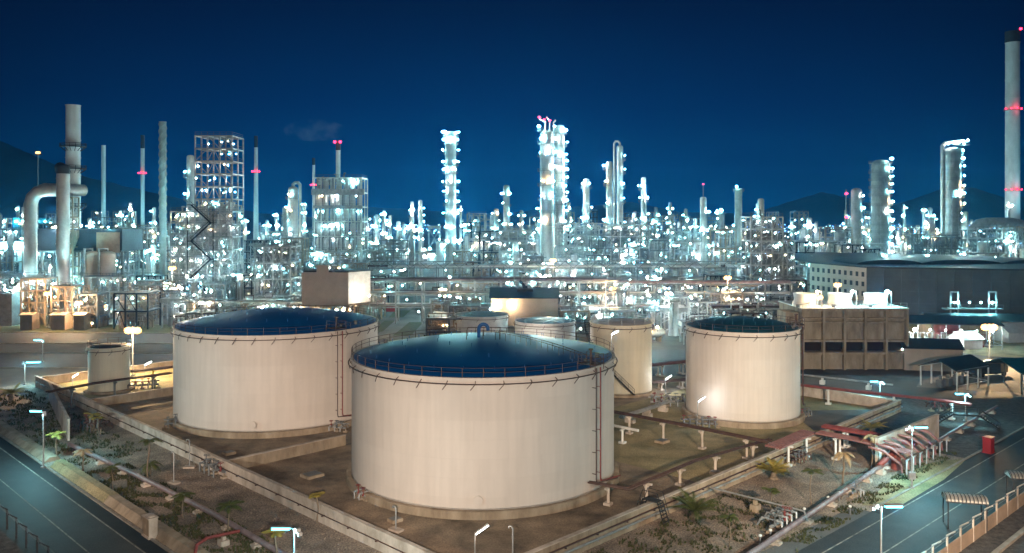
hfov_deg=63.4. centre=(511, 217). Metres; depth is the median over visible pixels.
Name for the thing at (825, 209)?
hill
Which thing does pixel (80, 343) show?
kerb
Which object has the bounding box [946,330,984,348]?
shed
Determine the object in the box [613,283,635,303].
heat exchanger
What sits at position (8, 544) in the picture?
verge
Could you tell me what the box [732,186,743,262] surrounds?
process column
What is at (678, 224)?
process vessel
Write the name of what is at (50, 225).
steel frame
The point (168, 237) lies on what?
process vessel
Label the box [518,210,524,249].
process column
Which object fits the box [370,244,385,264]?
heat exchanger
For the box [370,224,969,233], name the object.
town lights
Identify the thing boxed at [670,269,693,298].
heat exchanger
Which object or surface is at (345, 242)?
process vessel
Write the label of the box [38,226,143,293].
hopper building
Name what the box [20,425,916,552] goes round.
pebbles
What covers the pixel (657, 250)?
steel frame
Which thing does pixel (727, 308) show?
pipe rack
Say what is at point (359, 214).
process vessel
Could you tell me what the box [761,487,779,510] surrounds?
palm tree
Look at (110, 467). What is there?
palm tree
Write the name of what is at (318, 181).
process vessel
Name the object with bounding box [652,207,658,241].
process column
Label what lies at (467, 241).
process vessel
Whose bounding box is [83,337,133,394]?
storage tank
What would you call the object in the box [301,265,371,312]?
elevated block
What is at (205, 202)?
process vessel
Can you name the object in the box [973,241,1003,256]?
steel frame
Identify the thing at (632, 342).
storage tank
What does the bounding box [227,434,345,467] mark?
dike wall
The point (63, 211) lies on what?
vertical duct
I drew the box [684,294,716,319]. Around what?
steel frame
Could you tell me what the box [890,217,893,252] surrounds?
process column
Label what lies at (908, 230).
steel frame
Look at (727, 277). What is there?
flood mast
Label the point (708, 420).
valve manifold
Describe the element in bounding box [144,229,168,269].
steel frame
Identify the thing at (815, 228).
process vessel
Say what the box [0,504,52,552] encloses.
perimeter fence
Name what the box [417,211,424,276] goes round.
process column
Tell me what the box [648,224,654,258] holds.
steel frame
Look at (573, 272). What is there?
process vessel
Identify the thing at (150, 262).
process vessel
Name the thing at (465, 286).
heat exchanger
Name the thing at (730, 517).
palm tree
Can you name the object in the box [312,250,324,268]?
process column
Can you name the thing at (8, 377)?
ground
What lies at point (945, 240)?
steel frame
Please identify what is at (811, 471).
palm tree
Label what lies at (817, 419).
pale yard
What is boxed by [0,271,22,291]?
steel frame
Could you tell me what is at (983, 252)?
steel frame
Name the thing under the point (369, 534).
dike wall
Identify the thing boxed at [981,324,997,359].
flood mast
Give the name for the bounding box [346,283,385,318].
steel frame
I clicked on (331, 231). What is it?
process vessel
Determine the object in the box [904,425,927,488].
street lamp
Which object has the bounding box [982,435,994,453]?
red cabinet
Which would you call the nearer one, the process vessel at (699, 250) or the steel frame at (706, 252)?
the process vessel at (699, 250)
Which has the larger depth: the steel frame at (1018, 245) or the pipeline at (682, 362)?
the steel frame at (1018, 245)
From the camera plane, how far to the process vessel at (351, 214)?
366.42 m
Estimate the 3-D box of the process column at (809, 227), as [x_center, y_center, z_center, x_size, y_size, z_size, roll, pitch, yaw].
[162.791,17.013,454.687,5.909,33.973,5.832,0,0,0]
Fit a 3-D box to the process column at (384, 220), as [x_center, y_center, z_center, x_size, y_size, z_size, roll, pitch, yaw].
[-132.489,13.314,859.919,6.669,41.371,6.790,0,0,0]
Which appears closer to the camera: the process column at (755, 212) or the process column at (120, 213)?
the process column at (755, 212)
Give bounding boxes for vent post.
[167,451,180,484]
[183,439,195,468]
[388,505,403,533]
[508,525,513,552]
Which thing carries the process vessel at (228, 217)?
on the steel frame at (235, 236)
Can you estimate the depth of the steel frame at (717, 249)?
326.10 m
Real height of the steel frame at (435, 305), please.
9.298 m
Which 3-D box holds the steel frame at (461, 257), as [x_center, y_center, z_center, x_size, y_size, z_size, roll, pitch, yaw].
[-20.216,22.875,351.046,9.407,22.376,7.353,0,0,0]
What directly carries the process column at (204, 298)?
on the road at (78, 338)
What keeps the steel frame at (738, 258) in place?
on the ground at (8, 377)
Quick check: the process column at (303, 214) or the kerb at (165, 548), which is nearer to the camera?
the kerb at (165, 548)
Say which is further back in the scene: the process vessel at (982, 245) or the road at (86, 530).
the process vessel at (982, 245)
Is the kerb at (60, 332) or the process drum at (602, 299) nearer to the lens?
the kerb at (60, 332)
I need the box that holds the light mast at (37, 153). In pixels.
[34,151,41,260]
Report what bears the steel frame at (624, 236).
on the ground at (8, 377)
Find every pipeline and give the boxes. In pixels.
[46,372,171,407]
[67,442,287,552]
[130,366,172,385]
[194,529,239,552]
[588,438,771,506]
[614,410,771,459]
[614,424,638,443]
[618,399,672,423]
[652,360,685,376]
[652,378,685,390]
[710,487,807,521]
[746,462,888,552]
[765,429,815,466]
[800,374,892,389]
[800,384,971,419]
[815,430,913,468]
[821,424,917,448]
[925,405,997,448]
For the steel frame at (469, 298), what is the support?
on the ground at (8, 377)
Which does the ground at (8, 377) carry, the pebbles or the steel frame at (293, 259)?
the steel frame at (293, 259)
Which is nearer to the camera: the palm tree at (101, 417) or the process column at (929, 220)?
the palm tree at (101, 417)
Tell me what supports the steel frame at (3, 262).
on the ground at (8, 377)
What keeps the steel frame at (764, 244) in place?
on the ground at (8, 377)
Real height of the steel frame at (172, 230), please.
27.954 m
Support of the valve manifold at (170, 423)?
on the tank yard at (153, 412)
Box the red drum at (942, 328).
[933,325,958,338]
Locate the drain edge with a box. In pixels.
[991,526,1023,552]
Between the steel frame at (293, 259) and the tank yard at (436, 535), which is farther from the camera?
the steel frame at (293, 259)
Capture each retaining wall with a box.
[48,381,69,440]
[875,414,939,465]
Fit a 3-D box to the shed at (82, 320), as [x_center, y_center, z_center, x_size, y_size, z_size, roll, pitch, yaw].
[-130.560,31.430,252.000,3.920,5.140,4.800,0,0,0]
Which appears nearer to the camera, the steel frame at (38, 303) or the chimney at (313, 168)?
the steel frame at (38, 303)
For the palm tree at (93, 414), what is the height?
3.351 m
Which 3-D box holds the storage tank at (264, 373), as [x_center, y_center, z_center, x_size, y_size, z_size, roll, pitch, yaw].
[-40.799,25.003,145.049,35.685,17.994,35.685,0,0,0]
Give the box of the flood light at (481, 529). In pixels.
[474,524,487,552]
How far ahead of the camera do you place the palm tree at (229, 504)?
88.94 m
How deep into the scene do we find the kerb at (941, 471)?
110.95 m
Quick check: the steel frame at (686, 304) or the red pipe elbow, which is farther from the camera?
the steel frame at (686, 304)
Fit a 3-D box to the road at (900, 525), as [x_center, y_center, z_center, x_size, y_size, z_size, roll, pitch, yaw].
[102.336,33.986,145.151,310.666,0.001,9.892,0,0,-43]
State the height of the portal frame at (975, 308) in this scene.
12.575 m
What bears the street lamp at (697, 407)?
on the ground at (641, 448)
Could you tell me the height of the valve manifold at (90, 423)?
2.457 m
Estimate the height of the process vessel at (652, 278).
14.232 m
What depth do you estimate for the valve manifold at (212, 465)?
109.32 m
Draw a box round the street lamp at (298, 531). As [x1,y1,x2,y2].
[270,525,301,552]
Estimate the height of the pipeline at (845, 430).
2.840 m
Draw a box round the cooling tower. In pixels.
[777,290,908,369]
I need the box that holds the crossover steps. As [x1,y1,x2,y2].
[938,406,999,429]
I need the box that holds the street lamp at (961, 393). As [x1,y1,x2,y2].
[955,392,971,420]
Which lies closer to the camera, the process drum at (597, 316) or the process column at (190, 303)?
the process column at (190, 303)
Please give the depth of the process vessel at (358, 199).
366.05 m
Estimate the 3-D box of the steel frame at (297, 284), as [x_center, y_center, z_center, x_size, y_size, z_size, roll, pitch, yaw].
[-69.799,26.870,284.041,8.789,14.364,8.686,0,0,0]
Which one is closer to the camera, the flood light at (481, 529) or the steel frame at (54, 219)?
the flood light at (481, 529)
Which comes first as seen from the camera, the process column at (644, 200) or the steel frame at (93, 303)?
the steel frame at (93, 303)
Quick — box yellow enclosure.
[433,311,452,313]
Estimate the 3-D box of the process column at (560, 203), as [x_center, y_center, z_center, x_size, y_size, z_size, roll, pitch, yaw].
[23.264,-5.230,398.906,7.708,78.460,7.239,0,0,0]
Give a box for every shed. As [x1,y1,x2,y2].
[0,292,22,325]
[18,312,41,329]
[49,312,73,329]
[72,312,92,329]
[489,280,559,325]
[901,338,964,371]
[918,313,1023,338]
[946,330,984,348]
[990,322,1023,342]
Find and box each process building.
[0,240,22,272]
[13,218,54,259]
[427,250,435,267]
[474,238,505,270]
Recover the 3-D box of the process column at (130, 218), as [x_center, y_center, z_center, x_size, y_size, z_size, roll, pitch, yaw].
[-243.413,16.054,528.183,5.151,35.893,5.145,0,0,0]
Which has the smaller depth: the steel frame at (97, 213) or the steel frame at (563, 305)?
the steel frame at (563, 305)
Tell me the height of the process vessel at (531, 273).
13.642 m
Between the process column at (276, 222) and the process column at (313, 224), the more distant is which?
the process column at (276, 222)
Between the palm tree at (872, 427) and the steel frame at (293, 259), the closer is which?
the palm tree at (872, 427)
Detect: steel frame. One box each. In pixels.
[0,227,22,239]
[0,247,22,281]
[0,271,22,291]
[0,275,7,291]
[2,217,11,230]
[20,271,57,325]
[38,261,55,292]
[42,220,55,261]
[45,212,55,262]
[50,279,84,327]
[70,193,79,310]
[77,285,110,327]
[82,271,132,319]
[91,210,108,227]
[92,218,109,227]
[96,215,124,255]
[101,272,134,318]
[113,212,128,226]
[113,282,160,328]
[115,223,156,284]
[116,261,134,274]
[120,223,149,268]
[134,277,177,317]
[136,269,167,286]
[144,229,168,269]
[146,247,177,282]
[150,224,158,248]
[156,285,188,317]
[169,206,212,307]
[171,229,177,254]
[180,270,203,303]
[185,305,231,319]
[187,132,243,307]
[202,275,234,307]
[208,300,258,311]
[235,270,257,303]
[244,238,272,272]
[244,292,293,308]
[247,254,270,289]
[254,238,302,306]
[259,222,270,249]
[267,250,299,275]
[280,234,308,268]
[294,276,311,307]
[296,262,313,275]
[298,227,316,268]
[311,173,367,265]
[324,247,358,268]
[341,258,369,268]
[342,244,362,261]
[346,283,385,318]
[353,270,389,311]
[359,220,372,256]
[362,215,374,260]
[362,247,387,285]
[378,236,409,288]
[401,227,409,247]
[426,307,472,335]
[427,226,440,270]
[429,297,464,325]
[449,297,484,312]
[453,245,473,281]
[455,245,479,281]
[458,276,490,298]
[462,220,480,270]
[463,286,484,301]
[463,298,488,310]
[467,212,486,249]
[473,262,499,285]
[480,229,501,269]
[483,238,507,285]
[484,219,500,237]
[485,281,516,310]
[496,225,536,286]
[507,226,520,259]
[522,252,545,283]
[522,269,542,286]
[529,215,539,231]
[553,218,606,288]
[558,295,581,316]
[560,299,589,334]
[563,281,589,303]
[565,212,574,258]
[569,231,581,262]
[585,232,613,285]
[586,251,609,298]
[589,211,597,233]
[604,275,642,313]
[605,303,637,318]
[606,221,650,285]
[616,270,649,301]
[623,215,639,229]
[629,258,664,302]
[640,238,668,285]
[647,211,659,237]
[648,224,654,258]
[653,239,673,274]
[659,284,690,328]
[660,214,674,255]
[661,256,698,298]
[668,227,690,273]
[670,237,701,287]
[672,214,688,256]
[683,269,706,302]
[684,216,706,257]
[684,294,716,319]
[689,240,709,269]
[698,279,736,302]
[702,269,728,279]
[703,270,731,289]
[704,285,743,317]
[707,214,724,263]
[710,226,736,296]
[722,278,757,302]
[724,227,734,267]
[725,302,765,317]
[726,243,754,275]
[728,299,775,319]
[739,209,783,296]
[745,273,779,313]
[762,271,809,315]
[766,212,778,232]
[770,220,781,245]
[773,233,794,299]
[775,231,795,246]
[775,273,807,295]
[789,236,847,273]
[790,210,808,247]
[790,237,814,275]
[795,260,809,291]
[819,224,852,252]
[834,239,863,252]
[854,243,880,252]
[863,211,870,242]
[864,219,870,246]
[890,244,945,253]
[895,223,915,253]
[904,230,930,253]
[923,234,961,254]
[929,232,957,253]
[959,224,1015,256]
[962,250,998,256]
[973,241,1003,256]
[990,224,1019,255]
[1008,226,1023,257]
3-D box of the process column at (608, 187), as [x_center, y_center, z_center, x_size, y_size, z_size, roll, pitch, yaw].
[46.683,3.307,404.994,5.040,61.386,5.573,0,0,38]
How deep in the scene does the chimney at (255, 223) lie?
638.68 m
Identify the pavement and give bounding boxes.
[862,459,964,504]
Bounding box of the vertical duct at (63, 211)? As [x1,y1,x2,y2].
[54,162,70,310]
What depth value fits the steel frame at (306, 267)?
349.78 m
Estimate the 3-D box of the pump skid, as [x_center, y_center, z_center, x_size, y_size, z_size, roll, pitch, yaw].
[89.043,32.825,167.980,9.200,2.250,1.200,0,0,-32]
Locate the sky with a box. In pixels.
[0,0,1023,216]
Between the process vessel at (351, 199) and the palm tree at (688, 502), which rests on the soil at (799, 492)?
the palm tree at (688, 502)
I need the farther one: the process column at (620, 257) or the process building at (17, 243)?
the process building at (17, 243)
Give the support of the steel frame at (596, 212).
on the ground at (8, 377)
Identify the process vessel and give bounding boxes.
[0,213,1,239]
[5,276,18,291]
[7,228,13,270]
[45,259,50,286]
[83,248,97,288]
[98,248,115,316]
[128,296,134,309]
[146,251,154,278]
[166,221,169,235]
[166,233,169,278]
[166,238,168,278]
[200,309,206,316]
[202,200,206,210]
[216,250,222,260]
[226,200,230,210]
[226,212,230,223]
[226,225,230,235]
[260,232,264,248]
[262,290,275,305]
[315,195,320,204]
[315,222,320,234]
[316,178,320,188]
[316,208,320,219]
[316,237,320,248]
[322,178,328,188]
[322,195,326,204]
[322,237,328,248]
[323,208,326,219]
[323,222,326,234]
[329,222,333,234]
[329,237,333,248]
[330,178,333,188]
[330,195,335,204]
[330,208,333,219]
[335,208,340,219]
[336,178,340,188]
[336,237,340,248]
[337,195,340,204]
[337,222,340,234]
[342,195,347,204]
[342,208,347,219]
[342,237,347,248]
[343,178,347,188]
[343,222,347,234]
[349,178,353,188]
[349,195,353,204]
[349,208,353,219]
[350,222,353,234]
[350,237,353,248]
[356,237,360,248]
[357,178,360,188]
[357,195,360,204]
[357,208,360,219]
[357,222,360,234]
[365,223,368,268]
[402,222,404,247]
[406,235,414,286]
[436,239,444,288]
[447,314,454,329]
[465,234,471,272]
[490,213,493,236]
[519,212,521,231]
[528,269,536,286]
[537,237,539,263]
[571,252,577,274]
[571,267,575,281]
[602,310,609,317]
[627,294,634,303]
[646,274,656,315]
[650,241,654,249]
[677,220,682,251]
[694,237,702,273]
[737,263,742,279]
[799,226,808,244]
[800,243,804,251]
[803,265,807,288]
[814,222,817,250]
[847,216,850,242]
[896,229,899,252]
[914,225,919,235]
[932,214,934,241]
[977,239,988,254]
[1002,251,1009,256]
[1020,246,1023,257]
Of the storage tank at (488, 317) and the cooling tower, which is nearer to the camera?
the cooling tower
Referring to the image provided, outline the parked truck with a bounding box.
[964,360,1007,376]
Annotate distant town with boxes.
[8,225,939,237]
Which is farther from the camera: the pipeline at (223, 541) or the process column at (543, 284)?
the process column at (543, 284)
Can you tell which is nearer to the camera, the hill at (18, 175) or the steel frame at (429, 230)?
the steel frame at (429, 230)
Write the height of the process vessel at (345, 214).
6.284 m
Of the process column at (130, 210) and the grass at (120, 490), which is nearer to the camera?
the grass at (120, 490)
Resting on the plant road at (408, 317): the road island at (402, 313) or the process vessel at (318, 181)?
the road island at (402, 313)
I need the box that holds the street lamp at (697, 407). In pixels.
[697,396,704,425]
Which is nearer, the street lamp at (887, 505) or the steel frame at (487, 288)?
the street lamp at (887, 505)
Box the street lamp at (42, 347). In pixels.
[34,339,44,361]
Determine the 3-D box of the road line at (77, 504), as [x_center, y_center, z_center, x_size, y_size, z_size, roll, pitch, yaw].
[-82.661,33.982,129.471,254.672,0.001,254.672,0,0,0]
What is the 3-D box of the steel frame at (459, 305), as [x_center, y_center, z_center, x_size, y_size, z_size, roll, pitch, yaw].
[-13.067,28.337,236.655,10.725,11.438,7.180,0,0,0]
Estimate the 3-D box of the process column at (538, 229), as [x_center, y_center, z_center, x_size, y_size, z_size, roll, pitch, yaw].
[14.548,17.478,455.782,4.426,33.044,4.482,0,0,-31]
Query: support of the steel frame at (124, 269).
on the ground at (8, 377)
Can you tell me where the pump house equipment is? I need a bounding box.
[909,328,993,347]
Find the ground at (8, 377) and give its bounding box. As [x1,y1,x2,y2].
[0,225,1014,551]
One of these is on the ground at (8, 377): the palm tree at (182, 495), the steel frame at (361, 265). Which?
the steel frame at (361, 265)
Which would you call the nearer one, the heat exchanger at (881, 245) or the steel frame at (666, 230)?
the heat exchanger at (881, 245)
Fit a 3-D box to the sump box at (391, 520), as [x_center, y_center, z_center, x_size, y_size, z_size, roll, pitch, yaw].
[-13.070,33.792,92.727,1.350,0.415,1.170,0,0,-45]
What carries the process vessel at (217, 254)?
on the steel frame at (235, 236)
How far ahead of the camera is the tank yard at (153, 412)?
128.61 m
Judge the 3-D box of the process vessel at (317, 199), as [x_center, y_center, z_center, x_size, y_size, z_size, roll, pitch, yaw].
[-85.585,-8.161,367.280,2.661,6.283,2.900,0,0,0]
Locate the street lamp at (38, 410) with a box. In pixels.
[30,409,45,467]
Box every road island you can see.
[378,321,393,331]
[390,310,410,316]
[393,322,420,335]
[411,302,427,309]
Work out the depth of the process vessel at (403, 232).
641.28 m
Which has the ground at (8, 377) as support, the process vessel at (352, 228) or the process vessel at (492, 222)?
the process vessel at (492, 222)
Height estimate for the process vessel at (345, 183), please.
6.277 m
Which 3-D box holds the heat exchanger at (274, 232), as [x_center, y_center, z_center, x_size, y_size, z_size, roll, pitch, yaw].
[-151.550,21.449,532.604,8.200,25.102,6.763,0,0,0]
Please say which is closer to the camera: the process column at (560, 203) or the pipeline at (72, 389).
the pipeline at (72, 389)
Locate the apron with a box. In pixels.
[761,507,869,552]
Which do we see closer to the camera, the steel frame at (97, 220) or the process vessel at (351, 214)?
the process vessel at (351, 214)
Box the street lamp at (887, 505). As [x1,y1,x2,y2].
[870,503,902,552]
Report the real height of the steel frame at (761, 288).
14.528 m
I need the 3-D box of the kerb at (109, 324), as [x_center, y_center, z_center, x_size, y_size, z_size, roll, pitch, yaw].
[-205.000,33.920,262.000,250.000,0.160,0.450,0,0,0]
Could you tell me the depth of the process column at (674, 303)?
237.30 m
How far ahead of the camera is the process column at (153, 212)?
718.70 m
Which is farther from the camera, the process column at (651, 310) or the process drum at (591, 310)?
the process drum at (591, 310)
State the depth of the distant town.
1663.80 m
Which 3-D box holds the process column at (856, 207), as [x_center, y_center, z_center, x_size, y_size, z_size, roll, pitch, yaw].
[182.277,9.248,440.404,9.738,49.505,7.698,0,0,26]
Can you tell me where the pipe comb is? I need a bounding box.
[868,428,948,474]
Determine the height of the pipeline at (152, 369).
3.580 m
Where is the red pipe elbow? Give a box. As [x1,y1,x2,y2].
[877,450,900,470]
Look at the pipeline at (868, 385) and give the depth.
165.89 m
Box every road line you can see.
[0,448,144,552]
[0,479,88,552]
[822,438,1023,552]
[883,464,1023,552]
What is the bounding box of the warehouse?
[785,252,1023,314]
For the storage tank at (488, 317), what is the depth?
219.52 m
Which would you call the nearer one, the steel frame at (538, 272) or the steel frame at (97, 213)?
the steel frame at (538, 272)
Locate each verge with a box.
[0,529,23,552]
[959,505,1023,552]
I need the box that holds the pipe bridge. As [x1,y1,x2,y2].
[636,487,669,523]
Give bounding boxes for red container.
[386,306,394,311]
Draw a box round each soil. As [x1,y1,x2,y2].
[0,383,382,552]
[581,439,963,552]
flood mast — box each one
[43,292,49,327]
[75,301,82,304]
[124,327,141,375]
[168,266,175,287]
[664,292,672,329]
[724,276,730,287]
[833,283,841,291]
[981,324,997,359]
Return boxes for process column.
[15,206,19,217]
[19,207,22,239]
[86,218,92,227]
[116,210,122,225]
[127,202,132,219]
[128,214,131,223]
[146,244,158,277]
[150,207,157,243]
[164,282,182,326]
[181,287,199,319]
[183,155,196,272]
[186,275,202,309]
[199,291,216,307]
[232,274,247,299]
[244,218,248,249]
[251,274,262,305]
[263,220,270,239]
[273,213,279,240]
[281,207,290,243]
[286,181,301,265]
[302,202,305,236]
[311,211,315,248]
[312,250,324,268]
[372,214,381,263]
[381,210,386,243]
[387,215,393,248]
[396,221,402,269]
[407,216,415,281]
[408,201,415,240]
[416,200,423,260]
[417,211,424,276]
[439,289,455,311]
[442,131,458,284]
[449,277,461,298]
[458,205,463,249]
[492,209,499,237]
[501,185,510,257]
[509,242,521,286]
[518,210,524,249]
[536,116,556,284]
[537,219,539,238]
[537,274,549,286]
[541,262,551,286]
[554,125,567,287]
[554,223,554,275]
[566,202,571,211]
[580,179,591,243]
[603,161,612,249]
[612,283,628,306]
[613,140,625,271]
[616,254,626,275]
[631,241,638,263]
[638,177,648,237]
[644,291,659,339]
[647,276,660,302]
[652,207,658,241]
[665,288,682,335]
[667,202,672,235]
[683,209,687,243]
[692,218,698,259]
[697,184,709,269]
[708,241,717,267]
[716,208,723,263]
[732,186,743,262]
[754,198,764,238]
[754,203,757,238]
[789,220,795,246]
[804,217,812,250]
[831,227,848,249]
[845,188,864,251]
[862,207,864,242]
[868,158,893,252]
[877,251,884,255]
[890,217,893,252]
[898,242,909,254]
[901,204,906,240]
[920,207,926,241]
[925,207,934,250]
[940,139,969,254]
[961,211,970,245]
[1000,229,1010,251]
[1002,235,1012,256]
[1005,201,1012,228]
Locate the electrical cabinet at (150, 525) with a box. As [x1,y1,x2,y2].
[141,512,158,539]
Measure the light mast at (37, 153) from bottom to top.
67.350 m
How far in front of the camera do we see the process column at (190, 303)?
236.02 m
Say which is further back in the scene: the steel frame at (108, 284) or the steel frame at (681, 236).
the steel frame at (681, 236)
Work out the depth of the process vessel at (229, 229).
296.34 m
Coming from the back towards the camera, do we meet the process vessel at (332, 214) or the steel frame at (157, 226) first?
the steel frame at (157, 226)
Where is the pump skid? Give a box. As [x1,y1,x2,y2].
[936,372,966,387]
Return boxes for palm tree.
[0,384,28,401]
[45,430,66,455]
[72,449,92,470]
[83,413,101,432]
[91,416,106,436]
[103,463,120,487]
[138,438,162,477]
[140,460,162,476]
[170,491,195,517]
[216,500,244,531]
[261,524,286,552]
[309,491,324,522]
[666,486,720,520]
[719,513,738,546]
[755,457,790,479]
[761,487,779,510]
[801,468,823,503]
[832,452,854,485]
[860,418,889,431]
[861,434,877,466]
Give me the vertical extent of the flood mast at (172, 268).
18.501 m
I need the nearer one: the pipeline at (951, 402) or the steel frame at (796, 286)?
the pipeline at (951, 402)
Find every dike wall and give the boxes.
[35,375,434,552]
[42,360,172,382]
[90,386,172,405]
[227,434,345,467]
[525,399,902,552]
[800,386,896,407]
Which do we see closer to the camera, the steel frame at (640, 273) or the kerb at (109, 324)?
the kerb at (109, 324)
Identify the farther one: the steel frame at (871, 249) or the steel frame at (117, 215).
the steel frame at (117, 215)
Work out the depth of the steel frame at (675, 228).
638.50 m
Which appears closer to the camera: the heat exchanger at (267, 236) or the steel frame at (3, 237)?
the steel frame at (3, 237)
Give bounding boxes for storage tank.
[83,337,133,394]
[169,305,379,438]
[346,322,620,519]
[454,307,509,332]
[513,312,576,339]
[584,312,655,397]
[681,313,805,428]
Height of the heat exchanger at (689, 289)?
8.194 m
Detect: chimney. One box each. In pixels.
[59,104,86,289]
[101,145,105,226]
[138,135,146,232]
[158,121,174,278]
[252,136,267,255]
[310,158,315,245]
[334,140,341,261]
[1003,28,1021,239]
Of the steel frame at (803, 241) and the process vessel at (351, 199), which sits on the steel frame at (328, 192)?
the process vessel at (351, 199)
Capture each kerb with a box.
[0,332,170,333]
[0,343,172,343]
[0,352,172,353]
[0,367,87,367]
[0,434,173,552]
[17,324,167,324]
[868,426,1023,511]
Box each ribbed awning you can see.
[941,491,988,531]
[1004,470,1023,498]
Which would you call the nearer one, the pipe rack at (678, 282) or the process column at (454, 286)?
the pipe rack at (678, 282)
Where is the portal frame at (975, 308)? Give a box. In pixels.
[942,291,1003,312]
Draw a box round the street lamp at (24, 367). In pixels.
[21,361,39,384]
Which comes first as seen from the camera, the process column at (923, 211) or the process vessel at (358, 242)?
the process vessel at (358, 242)
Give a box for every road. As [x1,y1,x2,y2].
[0,447,145,552]
[378,294,446,342]
[796,438,1023,552]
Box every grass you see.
[0,390,147,465]
[85,462,293,552]
[590,492,802,552]
[782,449,956,551]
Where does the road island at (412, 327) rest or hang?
on the plant road at (408, 317)
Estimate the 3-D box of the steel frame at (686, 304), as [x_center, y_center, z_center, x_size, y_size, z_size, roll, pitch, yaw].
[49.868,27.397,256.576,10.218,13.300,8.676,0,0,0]
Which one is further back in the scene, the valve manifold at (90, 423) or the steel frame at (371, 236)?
the steel frame at (371, 236)
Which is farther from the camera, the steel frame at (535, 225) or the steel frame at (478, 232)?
the steel frame at (535, 225)
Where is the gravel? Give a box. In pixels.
[849,356,1023,457]
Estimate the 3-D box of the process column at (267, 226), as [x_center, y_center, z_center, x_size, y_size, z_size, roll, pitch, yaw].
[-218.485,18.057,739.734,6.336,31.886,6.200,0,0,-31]
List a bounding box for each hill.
[0,141,353,231]
[329,202,753,224]
[733,187,1023,226]
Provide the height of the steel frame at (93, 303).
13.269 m
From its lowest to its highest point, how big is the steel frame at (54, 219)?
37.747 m
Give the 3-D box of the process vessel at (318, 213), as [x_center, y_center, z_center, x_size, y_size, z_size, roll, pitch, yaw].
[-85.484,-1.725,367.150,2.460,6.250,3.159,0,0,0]
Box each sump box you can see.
[222,450,235,455]
[300,470,323,479]
[387,516,402,523]
[654,438,669,443]
[709,470,720,474]
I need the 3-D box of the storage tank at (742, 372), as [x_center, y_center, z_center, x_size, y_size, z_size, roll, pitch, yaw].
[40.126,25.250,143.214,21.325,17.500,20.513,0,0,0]
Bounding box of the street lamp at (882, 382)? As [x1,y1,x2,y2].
[870,380,885,396]
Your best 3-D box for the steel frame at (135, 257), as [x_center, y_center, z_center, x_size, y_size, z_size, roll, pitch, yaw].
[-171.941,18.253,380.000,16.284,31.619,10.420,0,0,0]
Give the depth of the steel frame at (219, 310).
224.70 m
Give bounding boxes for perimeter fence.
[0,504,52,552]
[922,483,1023,552]
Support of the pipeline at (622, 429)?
on the ground at (641, 448)
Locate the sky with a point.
(780, 102)
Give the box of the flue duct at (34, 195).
[4,183,87,309]
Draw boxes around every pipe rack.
[170,295,302,332]
[234,251,497,276]
[366,276,612,323]
[368,261,803,308]
[570,248,893,267]
[596,277,800,321]
[709,300,778,317]
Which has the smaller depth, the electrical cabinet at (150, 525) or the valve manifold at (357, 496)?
the electrical cabinet at (150, 525)
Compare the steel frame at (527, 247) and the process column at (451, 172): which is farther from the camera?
the process column at (451, 172)
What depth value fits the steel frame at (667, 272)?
323.36 m
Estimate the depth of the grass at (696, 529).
89.72 m
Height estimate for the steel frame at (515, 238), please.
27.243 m
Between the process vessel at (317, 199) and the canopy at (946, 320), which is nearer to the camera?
the canopy at (946, 320)
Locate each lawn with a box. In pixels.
[0,325,171,332]
[909,324,1023,357]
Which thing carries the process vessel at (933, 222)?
on the ground at (8, 377)
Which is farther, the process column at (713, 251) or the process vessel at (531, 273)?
the process column at (713, 251)
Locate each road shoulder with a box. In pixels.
[0,437,167,552]
[871,429,1023,514]
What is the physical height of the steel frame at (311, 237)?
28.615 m
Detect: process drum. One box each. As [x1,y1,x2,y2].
[359,305,368,314]
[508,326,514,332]
[581,303,593,314]
[591,311,608,319]
[593,306,608,312]
[598,294,607,303]
[652,326,664,341]
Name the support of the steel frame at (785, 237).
on the ground at (8, 377)
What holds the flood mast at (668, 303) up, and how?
on the ground at (8, 377)
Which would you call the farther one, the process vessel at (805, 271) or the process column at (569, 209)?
the process column at (569, 209)
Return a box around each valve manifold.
[79,414,113,433]
[127,376,160,388]
[162,414,176,428]
[199,454,227,478]
[328,420,349,432]
[354,484,368,501]
[648,393,685,406]
[679,414,719,428]
[757,506,796,534]
[784,446,810,465]
[800,407,811,417]
[844,480,864,498]
[925,399,949,411]
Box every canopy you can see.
[909,315,1003,349]
[918,354,990,391]
[980,357,1023,393]
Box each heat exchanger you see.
[138,279,168,289]
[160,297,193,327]
[265,235,276,243]
[268,231,280,243]
[306,252,323,268]
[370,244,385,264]
[376,269,398,302]
[462,284,484,309]
[463,238,478,257]
[502,250,519,269]
[506,271,521,285]
[576,275,597,303]
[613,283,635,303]
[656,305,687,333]
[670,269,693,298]
[673,288,697,298]
[678,320,689,344]
[865,243,886,252]
[989,252,1004,256]
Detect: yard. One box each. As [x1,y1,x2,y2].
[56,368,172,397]
[106,395,351,458]
[247,376,875,552]
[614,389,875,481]
[803,409,872,429]
[917,365,1023,391]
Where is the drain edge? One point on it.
(1008, 542)
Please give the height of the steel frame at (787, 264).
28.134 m
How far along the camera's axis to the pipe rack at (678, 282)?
268.85 m

